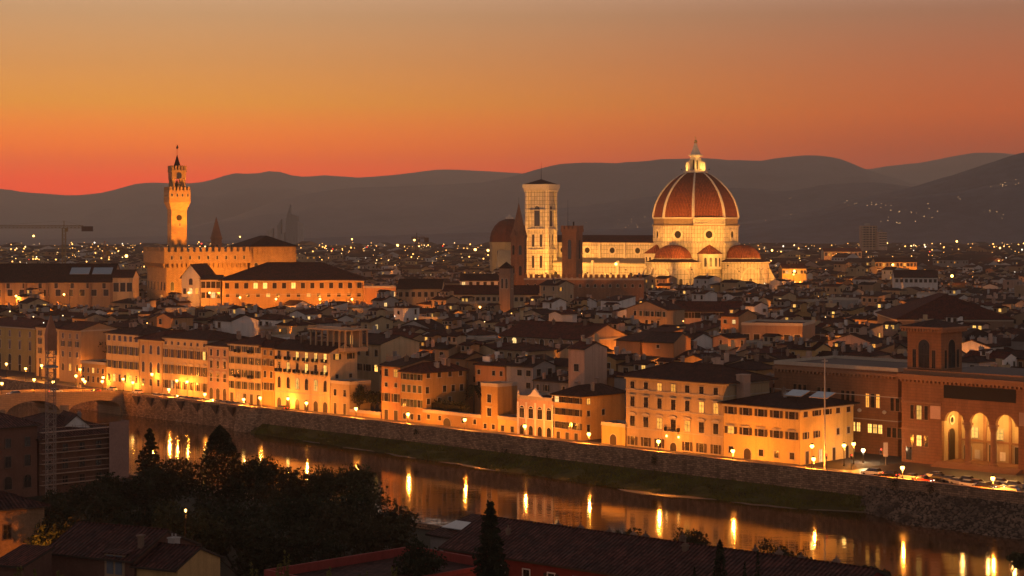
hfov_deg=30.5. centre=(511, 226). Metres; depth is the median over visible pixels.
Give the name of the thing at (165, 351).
window
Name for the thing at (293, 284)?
window
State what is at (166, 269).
town hall
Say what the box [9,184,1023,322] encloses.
distant city lights
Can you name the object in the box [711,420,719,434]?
window
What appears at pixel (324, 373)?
window
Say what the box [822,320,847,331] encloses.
town house
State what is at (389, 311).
town house
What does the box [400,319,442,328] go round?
town house
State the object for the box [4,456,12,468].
window
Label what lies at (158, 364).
window
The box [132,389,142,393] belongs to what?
car
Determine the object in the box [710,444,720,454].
window
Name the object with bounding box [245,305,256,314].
town house
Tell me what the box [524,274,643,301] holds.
crenellated palace
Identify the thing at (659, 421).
window
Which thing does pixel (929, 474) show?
parked car
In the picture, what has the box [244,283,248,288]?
window
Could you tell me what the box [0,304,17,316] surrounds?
town house
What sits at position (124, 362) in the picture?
window
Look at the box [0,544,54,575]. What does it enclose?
garden store
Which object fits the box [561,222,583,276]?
brick tower
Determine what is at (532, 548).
long red house
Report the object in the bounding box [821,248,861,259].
lit barracks
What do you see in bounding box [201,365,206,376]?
window
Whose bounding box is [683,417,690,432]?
window
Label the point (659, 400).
window
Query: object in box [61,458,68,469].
window
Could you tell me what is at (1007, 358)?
town house
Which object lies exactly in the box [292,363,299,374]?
window
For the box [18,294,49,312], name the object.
town house
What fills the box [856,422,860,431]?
window
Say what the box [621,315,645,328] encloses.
town house
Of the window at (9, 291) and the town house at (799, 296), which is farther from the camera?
the town house at (799, 296)
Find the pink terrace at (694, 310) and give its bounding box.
[666,299,742,323]
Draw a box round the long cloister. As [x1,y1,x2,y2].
[443,285,539,307]
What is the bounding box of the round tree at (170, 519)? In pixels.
[150,501,229,554]
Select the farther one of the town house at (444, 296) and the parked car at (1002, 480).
the town house at (444, 296)
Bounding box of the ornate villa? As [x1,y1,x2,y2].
[517,388,553,437]
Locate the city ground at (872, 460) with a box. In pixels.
[0,369,940,480]
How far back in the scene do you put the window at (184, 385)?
604.56 m
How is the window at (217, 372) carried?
in the river house at (218, 369)
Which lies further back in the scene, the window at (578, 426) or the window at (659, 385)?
the window at (578, 426)
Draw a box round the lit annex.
[364,285,395,304]
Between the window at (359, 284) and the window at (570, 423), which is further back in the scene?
the window at (359, 284)
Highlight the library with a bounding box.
[897,319,1023,474]
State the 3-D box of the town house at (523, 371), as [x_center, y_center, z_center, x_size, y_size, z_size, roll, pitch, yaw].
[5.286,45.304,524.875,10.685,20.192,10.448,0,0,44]
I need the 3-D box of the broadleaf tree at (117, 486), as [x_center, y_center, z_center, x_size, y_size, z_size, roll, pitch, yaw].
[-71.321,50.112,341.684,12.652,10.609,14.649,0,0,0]
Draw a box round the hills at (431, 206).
[0,155,918,240]
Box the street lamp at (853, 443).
[852,441,855,463]
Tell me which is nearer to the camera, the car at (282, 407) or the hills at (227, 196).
the car at (282, 407)
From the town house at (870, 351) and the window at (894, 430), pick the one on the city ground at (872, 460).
the town house at (870, 351)
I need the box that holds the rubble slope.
[861,486,1023,539]
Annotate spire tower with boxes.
[210,217,221,249]
[510,203,526,284]
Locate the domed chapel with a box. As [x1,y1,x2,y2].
[489,214,524,271]
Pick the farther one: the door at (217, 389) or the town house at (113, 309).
the town house at (113, 309)
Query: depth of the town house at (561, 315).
688.16 m
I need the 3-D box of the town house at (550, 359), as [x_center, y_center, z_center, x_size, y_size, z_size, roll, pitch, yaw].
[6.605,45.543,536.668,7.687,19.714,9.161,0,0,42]
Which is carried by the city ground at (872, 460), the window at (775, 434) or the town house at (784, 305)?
the town house at (784, 305)
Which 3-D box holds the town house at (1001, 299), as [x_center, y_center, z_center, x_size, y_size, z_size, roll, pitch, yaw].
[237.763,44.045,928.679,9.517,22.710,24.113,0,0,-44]
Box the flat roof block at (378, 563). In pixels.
[264,546,481,575]
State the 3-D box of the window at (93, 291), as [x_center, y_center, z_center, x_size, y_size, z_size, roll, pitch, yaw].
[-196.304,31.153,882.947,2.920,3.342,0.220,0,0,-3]
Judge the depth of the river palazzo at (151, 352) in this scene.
618.20 m
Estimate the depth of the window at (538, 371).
519.64 m
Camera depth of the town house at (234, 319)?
649.99 m
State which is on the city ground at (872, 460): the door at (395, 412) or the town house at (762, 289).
the town house at (762, 289)
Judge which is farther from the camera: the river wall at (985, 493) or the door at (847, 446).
the door at (847, 446)
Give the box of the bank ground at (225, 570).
[25,478,431,575]
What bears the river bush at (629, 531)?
on the bank ground at (225, 570)
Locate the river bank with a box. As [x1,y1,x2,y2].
[250,425,865,510]
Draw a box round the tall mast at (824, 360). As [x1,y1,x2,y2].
[822,358,827,469]
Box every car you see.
[106,386,117,390]
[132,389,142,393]
[275,405,287,409]
[860,467,883,474]
[883,470,899,476]
[899,473,917,478]
[913,475,934,481]
[924,471,942,476]
[930,473,943,479]
[941,475,954,481]
[948,477,963,483]
[959,479,975,485]
[960,475,972,479]
[970,478,983,482]
[975,481,996,488]
[989,481,1006,487]
[991,477,1007,484]
[999,485,1020,490]
[1005,480,1023,488]
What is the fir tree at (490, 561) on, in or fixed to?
on the bank ground at (225, 570)
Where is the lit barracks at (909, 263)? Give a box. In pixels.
[871,258,916,269]
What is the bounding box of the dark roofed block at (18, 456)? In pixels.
[0,412,42,496]
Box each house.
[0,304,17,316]
[0,490,50,556]
[8,303,18,310]
[13,305,35,316]
[14,288,43,304]
[17,313,43,318]
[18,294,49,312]
[22,412,121,495]
[29,305,60,320]
[33,316,72,377]
[48,521,201,575]
[56,306,69,311]
[58,317,119,382]
[60,410,92,427]
[70,306,89,311]
[71,307,106,321]
[81,359,105,387]
[87,304,108,314]
[99,320,111,324]
[105,306,128,313]
[107,309,137,322]
[110,296,156,308]
[110,319,142,327]
[126,299,156,313]
[137,304,161,315]
[156,299,185,310]
[156,307,194,328]
[160,292,191,306]
[165,306,194,314]
[170,323,189,330]
[194,309,222,323]
[198,321,214,328]
[199,326,221,331]
[200,275,224,306]
[204,331,243,400]
[205,303,230,314]
[213,306,259,336]
[215,309,227,314]
[225,330,287,404]
[242,302,263,310]
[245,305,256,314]
[251,308,295,325]
[258,322,276,334]
[258,334,299,406]
[266,205,303,243]
[266,301,287,311]
[268,328,289,338]
[275,317,315,334]
[282,298,310,306]
[286,303,314,312]
[288,306,322,319]
[295,327,326,336]
[295,334,326,340]
[309,316,342,333]
[314,301,336,314]
[326,308,352,323]
[328,299,347,309]
[330,378,370,414]
[341,318,357,327]
[345,309,368,318]
[347,301,368,309]
[349,320,396,327]
[353,305,379,313]
[359,307,394,331]
[362,326,382,333]
[363,304,386,313]
[371,290,398,306]
[376,351,400,409]
[379,353,433,420]
[381,327,423,340]
[385,308,393,315]
[391,300,421,321]
[392,324,425,332]
[397,354,469,422]
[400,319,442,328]
[410,350,434,360]
[416,297,431,308]
[418,310,448,323]
[419,333,443,352]
[421,324,457,341]
[425,303,466,313]
[430,289,459,307]
[431,302,443,308]
[431,318,472,331]
[432,333,466,360]
[438,514,889,575]
[448,342,485,403]
[458,324,497,337]
[459,274,498,284]
[459,296,490,310]
[459,304,486,314]
[460,313,477,324]
[465,333,500,341]
[472,313,499,328]
[473,351,511,413]
[480,303,502,312]
[480,340,511,355]
[481,381,517,430]
[493,313,518,332]
[494,337,559,359]
[497,321,520,337]
[497,414,516,432]
[504,354,557,400]
[510,306,524,314]
[519,311,546,320]
[521,351,555,362]
[524,296,543,310]
[524,305,552,316]
[532,369,567,392]
[539,276,574,306]
[541,292,567,309]
[547,306,578,321]
[547,338,571,357]
[550,377,625,440]
[566,298,591,310]
[567,334,608,387]
[570,294,597,307]
[577,310,601,320]
[579,307,600,314]
[587,315,608,323]
[595,302,626,317]
[600,293,635,309]
[601,420,626,445]
[602,311,639,321]
[606,321,633,332]
[607,346,636,370]
[611,360,656,420]
[614,327,683,355]
[616,353,659,372]
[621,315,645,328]
[625,297,685,325]
[625,326,641,333]
[633,321,667,330]
[641,331,691,357]
[655,357,680,364]
[668,288,689,299]
[673,323,719,332]
[677,346,705,358]
[679,350,720,362]
[680,293,691,300]
[685,325,711,348]
[690,312,720,328]
[691,285,717,300]
[691,341,706,350]
[694,353,743,364]
[701,340,738,354]
[711,327,748,350]
[717,374,859,464]
[719,305,757,333]
[722,289,745,300]
[725,357,773,374]
[731,293,748,300]
[736,342,777,356]
[742,295,768,314]
[742,348,777,364]
[746,284,771,293]
[746,333,793,346]
[757,293,770,307]
[762,310,783,319]
[762,347,800,359]
[765,372,773,391]
[768,299,791,314]
[768,339,787,349]
[769,380,772,392]
[772,290,796,304]
[783,301,811,317]
[783,314,815,328]
[784,317,831,327]
[784,336,832,357]
[796,292,810,300]
[796,351,818,357]
[798,298,827,302]
[802,315,854,324]
[808,300,842,308]
[809,290,829,298]
[810,332,837,343]
[811,306,825,315]
[815,326,830,334]
[816,345,896,358]
[821,305,841,315]
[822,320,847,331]
[825,327,848,336]
[826,308,852,317]
[826,324,891,346]
[827,294,859,297]
[827,295,858,307]
[832,341,851,349]
[840,302,864,314]
[841,286,864,294]
[843,342,892,358]
[850,311,876,323]
[860,290,890,305]
[861,323,883,337]
[863,337,895,352]
[867,317,877,322]
[872,301,892,316]
[883,321,906,336]
[883,326,902,337]
[884,298,898,306]
[889,337,906,351]
[891,348,906,359]
[904,295,923,302]
[916,289,941,297]
[919,315,931,321]
[944,288,968,299]
[945,314,971,329]
[962,297,985,302]
[962,333,1005,352]
[962,345,1017,366]
[962,350,995,366]
[970,322,1006,334]
[972,292,1019,302]
[975,298,1000,309]
[989,305,1014,314]
[990,359,1009,367]
[995,349,1023,366]
[1000,325,1023,334]
[1001,297,1023,308]
[1008,304,1023,312]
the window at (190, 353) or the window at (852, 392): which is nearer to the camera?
the window at (852, 392)
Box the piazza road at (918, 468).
[850,462,1023,489]
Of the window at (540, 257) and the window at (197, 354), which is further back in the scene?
the window at (540, 257)
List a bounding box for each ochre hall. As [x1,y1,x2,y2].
[741,319,815,340]
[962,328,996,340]
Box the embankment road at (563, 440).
[3,378,1023,491]
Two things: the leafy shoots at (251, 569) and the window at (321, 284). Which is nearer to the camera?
the leafy shoots at (251, 569)
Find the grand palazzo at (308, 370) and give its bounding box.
[272,325,369,412]
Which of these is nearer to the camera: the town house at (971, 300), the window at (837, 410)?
the window at (837, 410)
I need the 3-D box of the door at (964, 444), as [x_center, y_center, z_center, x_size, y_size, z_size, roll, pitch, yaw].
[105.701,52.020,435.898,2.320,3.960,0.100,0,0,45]
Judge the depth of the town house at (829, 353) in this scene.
530.53 m
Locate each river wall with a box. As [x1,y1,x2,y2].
[0,378,237,428]
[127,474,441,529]
[246,405,888,495]
[889,477,1023,503]
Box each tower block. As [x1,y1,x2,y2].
[859,223,876,250]
[876,229,886,249]
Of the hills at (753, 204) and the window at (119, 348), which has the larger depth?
the hills at (753, 204)
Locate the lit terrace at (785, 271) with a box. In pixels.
[778,264,806,282]
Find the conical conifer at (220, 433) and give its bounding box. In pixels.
[192,424,245,522]
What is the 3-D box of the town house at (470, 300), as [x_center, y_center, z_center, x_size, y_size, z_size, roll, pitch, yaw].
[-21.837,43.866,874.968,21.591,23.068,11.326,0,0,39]
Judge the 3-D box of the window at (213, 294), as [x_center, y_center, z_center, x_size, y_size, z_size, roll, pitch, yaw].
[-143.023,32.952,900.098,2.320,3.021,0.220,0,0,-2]
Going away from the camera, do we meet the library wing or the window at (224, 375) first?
the library wing
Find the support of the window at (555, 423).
in the river house at (580, 411)
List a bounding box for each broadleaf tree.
[23,514,74,544]
[39,489,85,520]
[43,496,79,535]
[65,483,105,510]
[76,492,133,522]
[85,472,150,510]
[121,498,192,526]
[131,457,209,505]
[220,454,291,511]
[248,466,317,541]
[264,491,340,532]
[288,464,348,503]
[305,501,378,556]
[317,493,375,553]
[320,463,389,506]
[345,491,420,549]
[350,384,367,409]
[356,513,417,553]
[363,390,381,410]
[391,536,447,575]
[458,403,470,412]
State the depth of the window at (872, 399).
454.57 m
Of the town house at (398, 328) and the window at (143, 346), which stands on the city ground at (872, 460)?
the town house at (398, 328)
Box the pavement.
[0,377,798,465]
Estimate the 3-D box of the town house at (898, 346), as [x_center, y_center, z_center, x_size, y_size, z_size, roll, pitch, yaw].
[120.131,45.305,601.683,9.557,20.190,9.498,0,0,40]
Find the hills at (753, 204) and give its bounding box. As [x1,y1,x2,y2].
[0,183,908,245]
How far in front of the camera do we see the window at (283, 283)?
893.05 m
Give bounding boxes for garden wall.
[349,409,381,418]
[423,409,480,429]
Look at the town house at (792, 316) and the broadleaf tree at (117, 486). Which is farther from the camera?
the town house at (792, 316)
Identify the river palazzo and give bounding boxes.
[0,315,57,372]
[103,322,170,390]
[134,329,183,392]
[159,324,248,397]
[617,355,778,455]
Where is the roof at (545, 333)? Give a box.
[498,318,627,353]
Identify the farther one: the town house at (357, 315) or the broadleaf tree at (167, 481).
the town house at (357, 315)
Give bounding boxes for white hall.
[892,270,937,289]
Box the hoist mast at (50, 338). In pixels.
[43,315,57,497]
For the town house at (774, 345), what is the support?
on the city ground at (872, 460)
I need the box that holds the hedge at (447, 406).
[431,398,463,411]
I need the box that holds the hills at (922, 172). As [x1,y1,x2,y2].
[0,153,1015,233]
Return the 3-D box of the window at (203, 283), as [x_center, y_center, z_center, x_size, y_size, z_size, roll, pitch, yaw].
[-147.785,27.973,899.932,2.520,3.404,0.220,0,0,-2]
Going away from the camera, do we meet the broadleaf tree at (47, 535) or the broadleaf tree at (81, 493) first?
the broadleaf tree at (47, 535)
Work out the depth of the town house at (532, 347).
549.99 m
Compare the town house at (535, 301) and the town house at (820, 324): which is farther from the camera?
the town house at (535, 301)
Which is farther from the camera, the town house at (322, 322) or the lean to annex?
the town house at (322, 322)
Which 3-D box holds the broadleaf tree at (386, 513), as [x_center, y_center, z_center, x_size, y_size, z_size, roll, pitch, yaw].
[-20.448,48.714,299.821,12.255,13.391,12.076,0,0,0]
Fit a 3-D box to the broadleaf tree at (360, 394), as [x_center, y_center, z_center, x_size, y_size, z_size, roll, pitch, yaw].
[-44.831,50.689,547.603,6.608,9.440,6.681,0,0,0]
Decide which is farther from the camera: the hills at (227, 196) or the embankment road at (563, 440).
the hills at (227, 196)
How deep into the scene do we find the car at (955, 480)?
399.87 m
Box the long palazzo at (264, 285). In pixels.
[218,262,367,308]
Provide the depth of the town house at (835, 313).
770.61 m
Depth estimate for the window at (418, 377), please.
525.38 m
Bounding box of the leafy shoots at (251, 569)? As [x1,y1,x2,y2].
[249,562,258,575]
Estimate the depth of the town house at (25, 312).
800.57 m
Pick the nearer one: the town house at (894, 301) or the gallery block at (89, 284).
the town house at (894, 301)
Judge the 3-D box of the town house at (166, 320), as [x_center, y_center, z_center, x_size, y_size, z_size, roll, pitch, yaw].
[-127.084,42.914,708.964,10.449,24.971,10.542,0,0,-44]
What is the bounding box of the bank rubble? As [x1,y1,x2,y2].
[860,485,1023,538]
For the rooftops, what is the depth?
1522.18 m
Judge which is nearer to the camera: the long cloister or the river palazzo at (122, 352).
the river palazzo at (122, 352)
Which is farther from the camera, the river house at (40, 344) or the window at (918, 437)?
the river house at (40, 344)
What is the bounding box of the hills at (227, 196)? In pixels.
[0,170,520,232]
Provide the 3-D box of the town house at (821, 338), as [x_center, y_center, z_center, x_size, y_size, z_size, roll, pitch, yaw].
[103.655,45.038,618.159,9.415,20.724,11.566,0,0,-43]
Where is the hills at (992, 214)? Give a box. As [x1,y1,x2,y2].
[58,179,1023,245]
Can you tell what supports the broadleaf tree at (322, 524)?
on the bank ground at (225, 570)
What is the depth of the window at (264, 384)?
574.63 m
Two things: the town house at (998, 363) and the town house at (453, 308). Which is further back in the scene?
the town house at (453, 308)
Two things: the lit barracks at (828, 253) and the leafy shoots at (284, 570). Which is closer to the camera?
the leafy shoots at (284, 570)
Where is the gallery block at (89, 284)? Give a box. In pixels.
[0,263,119,307]
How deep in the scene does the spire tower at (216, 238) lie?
1347.30 m
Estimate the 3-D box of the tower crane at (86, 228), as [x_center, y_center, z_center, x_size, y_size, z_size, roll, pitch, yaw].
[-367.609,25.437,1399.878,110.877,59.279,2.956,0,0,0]
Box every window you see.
[2,523,12,540]
[3,476,12,490]
[4,438,11,448]
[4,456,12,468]
[7,289,12,295]
[8,339,10,348]
[18,340,20,349]
[23,474,32,488]
[24,436,31,446]
[24,454,31,466]
[44,445,50,454]
[55,289,60,295]
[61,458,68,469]
[62,443,68,452]
[62,475,68,485]
[78,441,84,451]
[79,289,84,295]
[79,457,84,467]
[79,473,84,484]
[91,289,96,295]
[95,440,102,449]
[95,455,102,465]
[95,471,101,481]
[103,289,108,295]
[106,345,110,353]
[106,359,110,367]
[112,345,116,353]
[112,360,116,367]
[113,282,118,291]
[117,346,121,354]
[117,360,121,368]
[120,282,125,291]
[123,346,126,354]
[123,361,126,368]
[127,282,131,291]
[128,346,132,355]
[128,361,132,369]
[134,347,138,355]
[134,362,138,369]
[141,344,144,353]
[142,361,144,371]
[149,345,152,354]
[149,362,152,372]
[156,362,159,373]
[163,347,167,356]
[163,362,167,373]
[163,379,167,387]
[169,348,174,357]
[169,362,174,373]
[169,380,173,388]
[170,282,173,290]
[175,348,180,358]
[175,363,180,374]
[176,380,180,389]
[182,349,186,358]
[182,363,186,375]
[182,381,186,389]
[188,349,193,359]
[188,364,193,375]
[188,382,193,390]
[195,350,199,359]
[195,364,199,376]
[195,382,199,391]
[201,281,205,287]
[201,292,205,297]
[201,350,206,360]
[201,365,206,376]
[201,383,206,391]
[206,281,210,287]
[208,358,212,368]
[208,370,212,381]
[211,281,215,287]
[211,292,215,297]
[215,358,219,368]
[215,371,219,381]
[216,281,220,287]
[216,292,220,297]
[222,359,226,369]
[222,371,226,382]
[225,283,229,288]
[229,345,233,351]
[229,356,233,363]
[229,368,233,376]
[229,380,233,388]
[234,283,238,288]
[234,346,240,353]
[234,369,240,378]
[235,356,240,363]
[235,381,240,388]
[242,346,246,352]
[242,357,246,364]
[242,369,246,377]
[242,381,246,389]
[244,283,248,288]
[247,347,253,354]
[247,370,253,380]
[249,358,253,364]
[249,382,253,390]
[253,283,257,288]
[255,347,260,353]
[255,358,260,365]
[255,371,260,378]
[255,383,260,390]
[262,358,267,365]
[262,382,267,390]
[263,370,266,377]
[268,359,273,366]
[268,382,273,390]
[272,283,276,288]
[274,361,281,372]
[275,350,280,360]
[277,376,280,387]
[281,282,286,288]
[283,362,290,373]
[284,351,289,361]
[286,377,289,388]
[291,282,295,288]
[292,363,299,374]
[293,352,298,361]
[295,377,299,389]
[301,363,308,375]
[302,352,308,362]
[304,378,308,390]
[310,282,314,288]
[311,353,317,363]
[311,364,317,375]
[314,379,317,391]
[319,282,323,288]
[320,354,326,364]
[320,365,327,376]
[323,380,326,392]
[329,282,333,288]
[333,354,340,359]
[338,282,342,288]
[347,353,354,359]
[357,282,361,288]
[357,363,361,370]
[364,364,370,371]
[372,364,378,371]
[374,349,377,356]
[382,392,389,401]
[384,368,388,376]
[391,393,399,402]
[394,369,397,377]
[401,373,407,379]
[401,384,405,392]
[401,398,407,406]
[406,384,411,392]
[408,373,414,379]
[408,399,414,407]
[412,385,416,393]
[415,374,421,380]
[415,400,421,407]
[417,385,421,393]
[425,386,429,393]
[426,398,430,404]
[442,385,446,392]
[451,384,455,391]
[459,383,463,390]
[485,406,491,416]
[486,394,491,402]
[500,278,503,288]
[500,425,504,431]
[505,278,507,288]
[509,426,514,432]
[516,369,521,375]
[518,266,521,275]
[518,405,524,417]
[519,424,523,433]
[522,568,530,575]
[525,370,530,376]
[525,382,530,388]
[527,406,533,418]
[528,425,532,434]
[531,233,534,246]
[532,254,534,267]
[533,205,539,226]
[536,368,541,376]
[536,407,542,419]
[537,426,541,435]
[539,233,542,246]
[539,254,541,267]
[539,339,544,344]
[543,384,548,391]
[543,572,557,575]
[545,408,551,420]
[546,427,551,436]
[547,367,552,374]
[549,205,552,226]
[552,395,561,402]
[553,407,561,414]
[553,421,561,428]
[559,396,568,403]
[559,408,568,415]
[559,421,568,429]
[565,397,574,403]
[565,408,574,416]
[565,422,574,429]
[568,240,570,258]
[572,397,581,404]
[572,409,581,416]
[572,423,581,430]
[573,363,578,371]
[586,398,590,404]
[586,424,590,431]
[623,367,628,372]
[628,394,635,406]
[628,412,635,426]
[628,435,636,445]
[629,380,634,388]
[641,413,649,427]
[641,437,650,446]
[642,395,648,408]
[643,311,648,316]
[643,381,648,389]
[654,438,663,448]
[655,311,660,316]
[655,396,662,409]
[655,414,662,429]
[656,383,661,390]
[669,397,676,410]
[669,416,676,430]
[670,384,675,392]
[682,441,691,451]
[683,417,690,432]
[684,312,690,317]
[684,385,689,393]
[684,399,690,411]
[692,312,702,318]
[696,442,705,452]
[697,400,704,413]
[697,418,704,433]
[699,386,704,394]
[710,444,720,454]
[711,401,718,414]
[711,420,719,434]
[712,387,718,395]
[725,406,736,414]
[725,424,736,434]
[728,446,733,453]
[739,407,751,415]
[739,425,751,435]
[753,334,759,339]
[754,409,766,417]
[754,427,766,437]
[757,449,763,456]
[770,410,782,418]
[770,428,782,438]
[773,450,779,458]
[784,334,790,340]
[785,411,797,419]
[785,430,797,440]
[788,452,794,460]
[803,411,808,417]
[803,431,808,439]
[813,410,820,416]
[814,430,819,438]
[823,409,831,414]
[835,408,840,413]
[836,427,840,435]
[841,390,844,399]
[846,390,849,400]
[846,406,850,412]
[846,426,850,433]
[851,390,855,405]
[853,421,855,431]
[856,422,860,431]
[865,393,869,407]
[867,423,871,433]
[870,393,874,408]
[872,424,877,433]
[875,394,880,408]
[878,424,882,434]
[886,427,891,437]
[890,398,894,411]
[891,427,896,438]
[894,398,899,411]
[897,428,901,438]
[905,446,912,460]
[909,434,913,445]
[910,404,914,419]
[915,405,921,419]
[915,434,922,446]
[923,405,928,420]
[923,435,928,447]
[971,426,978,438]
[997,428,1003,440]
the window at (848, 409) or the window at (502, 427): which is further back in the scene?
the window at (502, 427)
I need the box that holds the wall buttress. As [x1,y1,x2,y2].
[233,405,262,431]
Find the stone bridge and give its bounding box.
[0,389,122,414]
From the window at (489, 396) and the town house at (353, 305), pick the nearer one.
the window at (489, 396)
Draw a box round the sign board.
[883,443,887,464]
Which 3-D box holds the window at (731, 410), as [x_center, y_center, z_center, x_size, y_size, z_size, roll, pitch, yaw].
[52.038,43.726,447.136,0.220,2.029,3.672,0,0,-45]
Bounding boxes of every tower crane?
[0,221,92,262]
[89,241,126,262]
[414,233,428,265]
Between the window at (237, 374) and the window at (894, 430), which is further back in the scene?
the window at (237, 374)
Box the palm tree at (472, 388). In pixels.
[464,385,480,413]
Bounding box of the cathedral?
[553,136,774,284]
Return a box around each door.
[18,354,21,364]
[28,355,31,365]
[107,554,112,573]
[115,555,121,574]
[209,387,212,398]
[216,388,219,399]
[222,388,226,399]
[230,392,233,400]
[236,392,239,401]
[256,394,259,404]
[277,397,281,406]
[286,399,290,408]
[295,399,299,409]
[304,400,308,410]
[313,401,317,411]
[323,402,327,412]
[333,402,336,413]
[343,403,345,414]
[384,409,388,418]
[393,410,397,419]
[443,418,450,425]
[556,431,560,437]
[609,434,616,444]
[670,442,676,450]
[743,448,751,458]
[805,450,808,463]
[819,449,822,461]
[832,447,835,459]
[845,445,848,457]
[948,428,954,459]
[963,444,971,459]
[988,444,997,461]
[1014,446,1017,463]
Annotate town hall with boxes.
[143,145,298,298]
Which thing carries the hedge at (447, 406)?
on the city ground at (872, 460)
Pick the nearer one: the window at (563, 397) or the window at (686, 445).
the window at (686, 445)
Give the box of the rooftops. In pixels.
[0,241,1023,412]
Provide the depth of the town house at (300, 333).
650.12 m
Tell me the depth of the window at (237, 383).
584.39 m
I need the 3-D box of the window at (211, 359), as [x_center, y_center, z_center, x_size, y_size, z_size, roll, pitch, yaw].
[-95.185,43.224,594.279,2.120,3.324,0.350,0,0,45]
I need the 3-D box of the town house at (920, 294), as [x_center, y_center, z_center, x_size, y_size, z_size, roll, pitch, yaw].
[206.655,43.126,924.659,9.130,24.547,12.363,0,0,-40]
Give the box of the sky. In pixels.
[0,0,1023,194]
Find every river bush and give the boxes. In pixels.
[616,527,641,535]
[672,527,711,545]
[758,537,793,556]
[790,549,811,558]
[860,565,891,575]
[1006,551,1023,575]
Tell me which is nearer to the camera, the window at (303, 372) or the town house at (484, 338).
the window at (303, 372)
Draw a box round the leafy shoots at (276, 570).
[275,564,280,575]
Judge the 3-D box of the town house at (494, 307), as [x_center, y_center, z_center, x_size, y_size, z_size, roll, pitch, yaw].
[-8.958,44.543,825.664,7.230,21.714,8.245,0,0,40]
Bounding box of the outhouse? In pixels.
[129,533,225,575]
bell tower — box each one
[498,262,514,311]
[522,179,559,276]
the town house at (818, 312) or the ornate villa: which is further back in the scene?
the town house at (818, 312)
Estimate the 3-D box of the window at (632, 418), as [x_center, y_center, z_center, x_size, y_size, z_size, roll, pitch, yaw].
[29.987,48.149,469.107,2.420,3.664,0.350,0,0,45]
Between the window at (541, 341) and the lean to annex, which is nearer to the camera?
the lean to annex
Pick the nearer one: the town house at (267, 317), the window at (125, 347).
the window at (125, 347)
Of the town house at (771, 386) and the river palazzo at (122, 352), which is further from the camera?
the river palazzo at (122, 352)
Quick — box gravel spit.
[302,440,865,512]
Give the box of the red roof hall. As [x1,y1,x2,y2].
[875,293,1015,330]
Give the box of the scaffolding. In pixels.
[39,419,128,495]
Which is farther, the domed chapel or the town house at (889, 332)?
the domed chapel
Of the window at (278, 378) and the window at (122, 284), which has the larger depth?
the window at (122, 284)
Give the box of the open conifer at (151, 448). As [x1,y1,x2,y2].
[126,428,168,518]
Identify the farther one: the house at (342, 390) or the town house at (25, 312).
the town house at (25, 312)
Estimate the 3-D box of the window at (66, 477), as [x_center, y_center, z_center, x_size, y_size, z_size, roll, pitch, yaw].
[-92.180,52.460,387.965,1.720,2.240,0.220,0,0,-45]
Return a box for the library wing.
[772,355,906,455]
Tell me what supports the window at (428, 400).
in the river house at (423, 384)
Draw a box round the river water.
[6,402,1023,575]
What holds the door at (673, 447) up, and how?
in the river palazzo at (673, 406)
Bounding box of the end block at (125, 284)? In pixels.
[112,269,139,301]
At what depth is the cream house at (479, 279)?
984.99 m
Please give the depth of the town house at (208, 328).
647.51 m
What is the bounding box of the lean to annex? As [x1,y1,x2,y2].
[425,514,479,550]
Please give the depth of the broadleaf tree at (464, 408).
516.60 m
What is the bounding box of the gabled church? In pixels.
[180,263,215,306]
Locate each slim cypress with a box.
[712,539,727,575]
[742,562,746,575]
[754,550,760,575]
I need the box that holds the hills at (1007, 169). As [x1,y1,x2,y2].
[147,153,1023,242]
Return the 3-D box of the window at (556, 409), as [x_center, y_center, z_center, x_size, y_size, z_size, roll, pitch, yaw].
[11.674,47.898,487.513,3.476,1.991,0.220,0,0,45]
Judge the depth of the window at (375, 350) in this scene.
579.56 m
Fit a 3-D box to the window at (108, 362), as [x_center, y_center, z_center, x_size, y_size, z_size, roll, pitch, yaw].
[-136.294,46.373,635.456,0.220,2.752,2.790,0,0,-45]
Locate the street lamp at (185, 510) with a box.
[184,508,186,536]
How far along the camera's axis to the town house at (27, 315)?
781.39 m
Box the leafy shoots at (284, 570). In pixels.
[279,550,290,575]
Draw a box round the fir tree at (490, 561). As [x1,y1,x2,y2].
[470,500,509,575]
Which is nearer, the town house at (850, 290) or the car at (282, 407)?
the car at (282, 407)
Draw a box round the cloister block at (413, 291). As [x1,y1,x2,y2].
[397,279,444,305]
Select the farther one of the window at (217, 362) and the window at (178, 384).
the window at (178, 384)
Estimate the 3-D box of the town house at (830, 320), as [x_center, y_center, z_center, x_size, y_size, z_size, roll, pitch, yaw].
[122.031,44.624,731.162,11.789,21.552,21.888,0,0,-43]
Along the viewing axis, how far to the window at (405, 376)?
529.37 m
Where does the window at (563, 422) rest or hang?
in the river house at (580, 411)
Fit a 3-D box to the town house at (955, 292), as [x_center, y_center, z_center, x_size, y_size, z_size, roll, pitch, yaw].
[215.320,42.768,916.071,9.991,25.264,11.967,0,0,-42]
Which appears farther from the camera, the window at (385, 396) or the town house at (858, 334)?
the town house at (858, 334)
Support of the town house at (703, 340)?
on the city ground at (872, 460)
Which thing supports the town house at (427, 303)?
on the city ground at (872, 460)
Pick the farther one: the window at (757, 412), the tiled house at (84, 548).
the window at (757, 412)
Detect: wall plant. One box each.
[650,453,657,464]
[925,471,937,495]
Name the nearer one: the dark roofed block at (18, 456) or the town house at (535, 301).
the dark roofed block at (18, 456)

